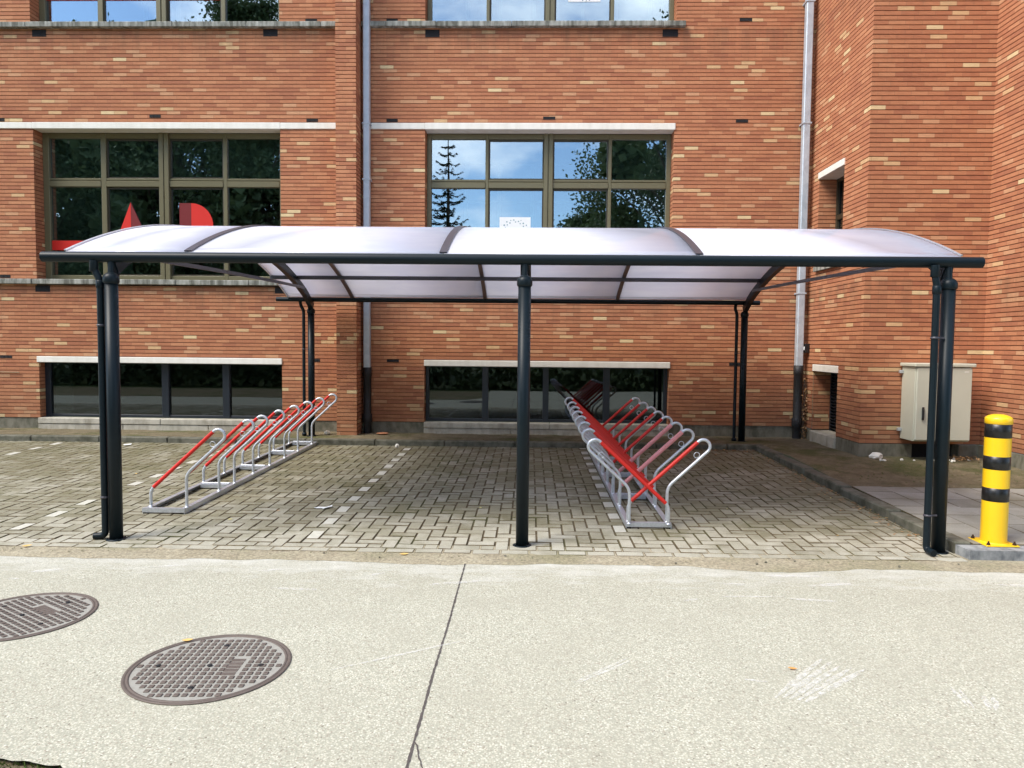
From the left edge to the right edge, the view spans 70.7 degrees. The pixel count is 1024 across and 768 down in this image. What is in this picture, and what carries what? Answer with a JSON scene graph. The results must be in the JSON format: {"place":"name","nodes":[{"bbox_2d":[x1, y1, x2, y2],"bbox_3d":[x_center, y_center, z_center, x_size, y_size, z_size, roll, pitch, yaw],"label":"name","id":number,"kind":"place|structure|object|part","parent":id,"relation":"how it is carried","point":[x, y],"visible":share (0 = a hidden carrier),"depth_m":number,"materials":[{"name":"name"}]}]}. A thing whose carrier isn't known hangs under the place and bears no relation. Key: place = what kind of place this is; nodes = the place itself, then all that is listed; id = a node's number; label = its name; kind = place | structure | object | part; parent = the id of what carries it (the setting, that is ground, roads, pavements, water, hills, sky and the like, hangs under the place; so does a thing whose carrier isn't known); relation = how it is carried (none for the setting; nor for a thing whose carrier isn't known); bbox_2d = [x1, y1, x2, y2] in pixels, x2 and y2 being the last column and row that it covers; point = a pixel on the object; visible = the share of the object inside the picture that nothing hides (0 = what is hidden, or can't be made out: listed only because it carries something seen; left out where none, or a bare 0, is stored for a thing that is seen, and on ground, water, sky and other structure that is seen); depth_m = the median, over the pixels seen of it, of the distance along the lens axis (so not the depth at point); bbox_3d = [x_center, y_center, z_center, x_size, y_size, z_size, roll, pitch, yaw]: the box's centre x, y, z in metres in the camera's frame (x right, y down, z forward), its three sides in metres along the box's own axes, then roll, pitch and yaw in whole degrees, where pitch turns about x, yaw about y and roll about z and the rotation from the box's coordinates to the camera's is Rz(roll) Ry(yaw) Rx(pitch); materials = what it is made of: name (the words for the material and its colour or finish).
{"place":"outdoors","nodes":[
{"label":"outdoors","id":0,"kind":"place"},
{"bbox_2d":[0,758,61,767],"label":"verge soil","id":1,"kind":"structure","parent":0,"point":[11,763],"depth_m":2.66,"materials":[{"name":"brown soil"}]},
{"bbox_2d":[0,758,81,767],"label":"grass tufts","id":2,"kind":"object","parent":1,"relation":"on","point":[24,764],"visible":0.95,"depth_m":2.64,"materials":[{"name":"green plant"}]},
{"bbox_2d":[0,428,760,443],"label":"soil bed","id":3,"kind":"object","parent":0,"point":[430,436],"visible":0.71,"depth_m":10.81,"materials":[{"name":"brown soil"}]},
{"bbox_2d":[0,441,967,561],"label":"paving","id":4,"kind":"structure","parent":0,"point":[49,490],"depth_m":6.76,"materials":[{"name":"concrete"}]},
{"bbox_2d":[142,393,336,513],"bbox_3d":[-2.845,0.634,8.316,0.717,0.820,3.985,1,3,1],"label":"bike rack","id":5,"kind":"object","parent":4,"relation":"on","point":[225,487],"visible":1,"depth_m":7.58,"materials":[{"name":"metal"}]},
{"bbox_2d":[0,434,763,450],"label":"kerb","id":6,"kind":"structure","parent":4,"relation":"on","point":[319,441],"depth_m":10.32,"materials":[{"name":"concrete"}]},
{"bbox_2d":[39,224,984,556],"bbox_3d":[-0.004,-0.275,8.001,7.055,2.748,5.380,1,3,1],"label":"bike shelter","id":7,"kind":"object","parent":4,"relation":"on","point":[529,266],"visible":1,"depth_m":5.67,"materials":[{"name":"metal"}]},
{"bbox_2d":[564,397,711,528],"bbox_3d":[1.190,0.688,8.049,1.047,0.823,4.184,1,3,1],"label":"bike rack","id":8,"kind":"object","parent":4,"relation":"on","point":[598,438],"visible":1,"depth_m":6.84,"materials":[{"name":"metal"}]},
{"bbox_2d":[711,449,978,541],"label":"leaf litter","id":9,"kind":"object","parent":4,"relation":"on","point":[830,490],"visible":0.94,"depth_m":7.78,"materials":[{"name":"brown plant"}]},
{"bbox_2d":[756,446,970,553],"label":"side kerb","id":10,"kind":"structure","parent":4,"relation":"on","point":[897,516],"depth_m":6.97,"materials":[{"name":"concrete"}]},
{"bbox_2d":[0,556,1023,767],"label":"road","id":11,"kind":"structure","parent":0,"point":[586,666],"depth_m":3.46,"materials":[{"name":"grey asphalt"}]},
{"bbox_2d":[0,592,98,641],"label":"manhole cover","id":12,"kind":"object","parent":11,"relation":"on","point":[26,616],"visible":1,"depth_m":4.08,"materials":[{"name":"metal"}]},
{"bbox_2d":[121,634,291,704],"bbox_3d":[-1.436,1.338,3.431,0.746,0.008,0.746,1,3,1],"label":"manhole cover","id":13,"kind":"object","parent":11,"relation":"on","point":[208,669],"visible":1,"depth_m":3.39,"materials":[{"name":"metal"}]},
{"bbox_2d":[414,740,422,767],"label":"road crack","id":14,"kind":"object","parent":11,"relation":"on","point":[418,753],"visible":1,"depth_m":2.71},
{"bbox_2d":[405,564,465,767],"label":"expansion joint","id":15,"kind":"object","parent":11,"relation":"on","point":[421,714],"visible":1,"depth_m":3.29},
{"bbox_2d":[0,539,1023,572],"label":"dirt strip","id":16,"kind":"object","parent":11,"relation":"on","point":[790,565],"visible":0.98,"depth_m":5.18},
{"bbox_2d":[2,429,1022,567],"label":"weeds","id":17,"kind":"object","parent":16,"relation":"on","point":[677,449],"visible":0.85,"depth_m":8.40,"materials":[{"name":"green plant"}]},
{"bbox_2d":[955,545,1023,560],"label":"stone edge","id":18,"kind":"object","parent":16,"relation":"on","point":[975,552],"visible":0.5,"depth_m":5.25,"materials":[{"name":"grey stone"}]},
{"bbox_2d":[968,414,1019,546],"bbox_3d":[3.641,0.713,5.431,0.240,0.978,0.242,1,3,1],"label":"bollard","id":19,"kind":"object","parent":18,"relation":"on","point":[996,471],"visible":1,"depth_m":5.37,"materials":[{"name":"yellow paint"}]},
{"bbox_2d":[53,372,977,473],"bbox_3d":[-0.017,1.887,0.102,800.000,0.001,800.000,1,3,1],"label":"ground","id":20,"kind":"structure","parent":0,"point":[545,422],"depth_m":17.71,"materials":[{"name":"brown soil"}]},
{"bbox_2d":[0,0,1023,469],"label":"brick school building","id":21,"kind":"structure","parent":20,"relation":"on","point":[906,116],"depth_m":11.02,"materials":[{"name":"red brick"}]},
{"bbox_2d":[52,241,81,249],"bbox_3d":[-6.896,-2.196,11.449,0.792,0.150,0.010,1,3,1],"label":"red bar","id":22,"kind":"object","parent":21,"relation":"attached to","point":[59,245],"visible":0.47,"depth_m":11.45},
{"bbox_2d":[121,202,141,230],"bbox_3d":[-6.027,-2.510,11.410,0.540,0.708,0.010,1,3,1],"label":"red triangle","id":23,"kind":"object","parent":21,"relation":"attached to","point":[131,219],"visible":0.3,"depth_m":11.40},
{"bbox_2d":[39,0,278,21],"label":"window","id":24,"kind":"structure","parent":21,"relation":"in","point":[49,10],"depth_m":11.26,"materials":[{"name":"brown metal"}]},
{"bbox_2d":[42,133,280,279],"bbox_3d":[-5.465,-2.775,11.387,3.840,2.300,0.130,1,3,1],"label":"window","id":25,"kind":"structure","parent":21,"relation":"in","point":[93,177],"depth_m":11.39,"materials":[{"name":"brown metal"}]},
{"bbox_2d":[45,362,282,418],"bbox_3d":[-5.493,0.099,11.487,3.840,0.869,0.150,1,3,1],"label":"basement window","id":26,"kind":"structure","parent":21,"relation":"in","point":[148,390],"depth_m":11.45,"materials":[{"name":"black glass"}]},
{"bbox_2d":[181,263,200,274],"bbox_3d":[-5.178,-1.836,11.642,0.312,0.271,0.213,1,3,1],"label":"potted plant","id":27,"kind":"object","parent":21,"relation":"in","point":[192,271],"visible":0.62,"depth_m":11.61,"materials":[{"name":"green plant"}]},
{"bbox_2d":[179,203,212,225],"bbox_3d":[-4.973,-2.495,11.385,0.533,0.700,0.010,1,3,1],"label":"red quarter disc","id":28,"kind":"object","parent":21,"relation":"attached to","point":[192,214],"visible":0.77,"depth_m":11.37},
{"bbox_2d":[500,217,530,227],"bbox_3d":[0.047,-2.422,11.267,0.483,0.358,0.004,1,3,1],"label":"paper sheet","id":29,"kind":"object","parent":21,"relation":"attached to","point":[519,222],"visible":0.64,"depth_m":11.26,"materials":[{"name":"white paper"}]},
{"bbox_2d":[425,366,667,423],"bbox_3d":[0.529,0.164,11.306,3.770,0.869,0.080,1,3,1],"label":"basement window","id":30,"kind":"structure","parent":21,"relation":"in","point":[453,393],"depth_m":11.30,"materials":[{"name":"black glass"}]},
{"bbox_2d":[427,133,671,227],"bbox_3d":[0.558,-2.712,11.240,3.770,2.300,0.130,1,3,1],"label":"window","id":31,"kind":"structure","parent":21,"relation":"in","point":[640,162],"depth_m":11.20,"materials":[{"name":"brown metal"}]},
{"bbox_2d":[427,0,673,20],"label":"window","id":32,"kind":"structure","parent":21,"relation":"in","point":[549,5],"depth_m":11.04,"materials":[{"name":"brown metal"}]},
{"bbox_2d":[568,0,599,1],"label":"paper sheet","id":33,"kind":"object","parent":21,"relation":"attached to","point":[583,0],"visible":1,"depth_m":11.05,"materials":[{"name":"white paper"}]},
{"bbox_2d":[804,344,809,352],"bbox_3d":[4.429,-0.538,10.872,0.084,0.140,0.055,1,3,1],"label":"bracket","id":34,"kind":"object","parent":21,"relation":"attached to","point":[806,348],"visible":1,"depth_m":10.85,"materials":[{"name":"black metal"}]},
{"bbox_2d":[835,176,843,228],"bbox_3d":[4.759,-2.326,10.151,0.070,1.275,0.845,1,3,1],"label":"side window","id":35,"kind":"structure","parent":21,"relation":"in","point":[840,182],"depth_m":10.48,"materials":[{"name":"black glass"}]},
{"bbox_2d":[896,363,976,441],"bbox_3d":[5.248,0.221,8.943,0.750,0.957,0.388,1,3,1],"label":"electrical cabinet","id":36,"kind":"object","parent":21,"relation":"attached to","point":[914,402],"visible":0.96,"depth_m":8.79,"materials":[{"name":"beige metal"}]},
{"bbox_3d":[5.251,0.248,8.782,0.665,0.892,0.065,1,3,1],"label":"cabinet door","id":37,"kind":"part","parent":36,"relation":"part of","materials":[{"name":"beige paint"}]},
{"bbox_2d":[747,437,855,455],"bbox_3d":[4.029,0.867,10.195,0.945,0.024,1.938,1,3,1],"label":"corner soil bed","id":38,"kind":"object","parent":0,"point":[787,446],"visible":0.94,"depth_m":10.03,"materials":[{"name":"brown soil"}]},
{"bbox_2d":[800,378,808,438],"bbox_3d":[4.426,0.368,10.910,0.156,0.953,0.110,1,3,1],"label":"dead vine","id":39,"kind":"object","parent":38,"relation":"on","point":[802,417],"visible":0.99,"depth_m":10.92,"materials":[{"name":"brown plant"}]},
{"bbox_2d":[789,455,1023,488],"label":"side soil bed","id":40,"kind":"object","parent":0,"point":[893,472],"visible":0.76,"depth_m":8.26,"materials":[{"name":"brown soil"}]},
{"bbox_2d":[869,452,882,458],"bbox_3d":[4.569,0.902,9.070,0.166,0.092,0.122,2,3,22],"label":"stone","id":41,"kind":"object","parent":40,"relation":"on","point":[877,455],"visible":0.98,"depth_m":9.04,"materials":[{"name":"white stone"}]},
{"bbox_2d":[852,486,1023,545],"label":"pavement","id":42,"kind":"structure","parent":0,"point":[963,512],"depth_m":6.62,"materials":[{"name":"grey concrete"}]}
]}

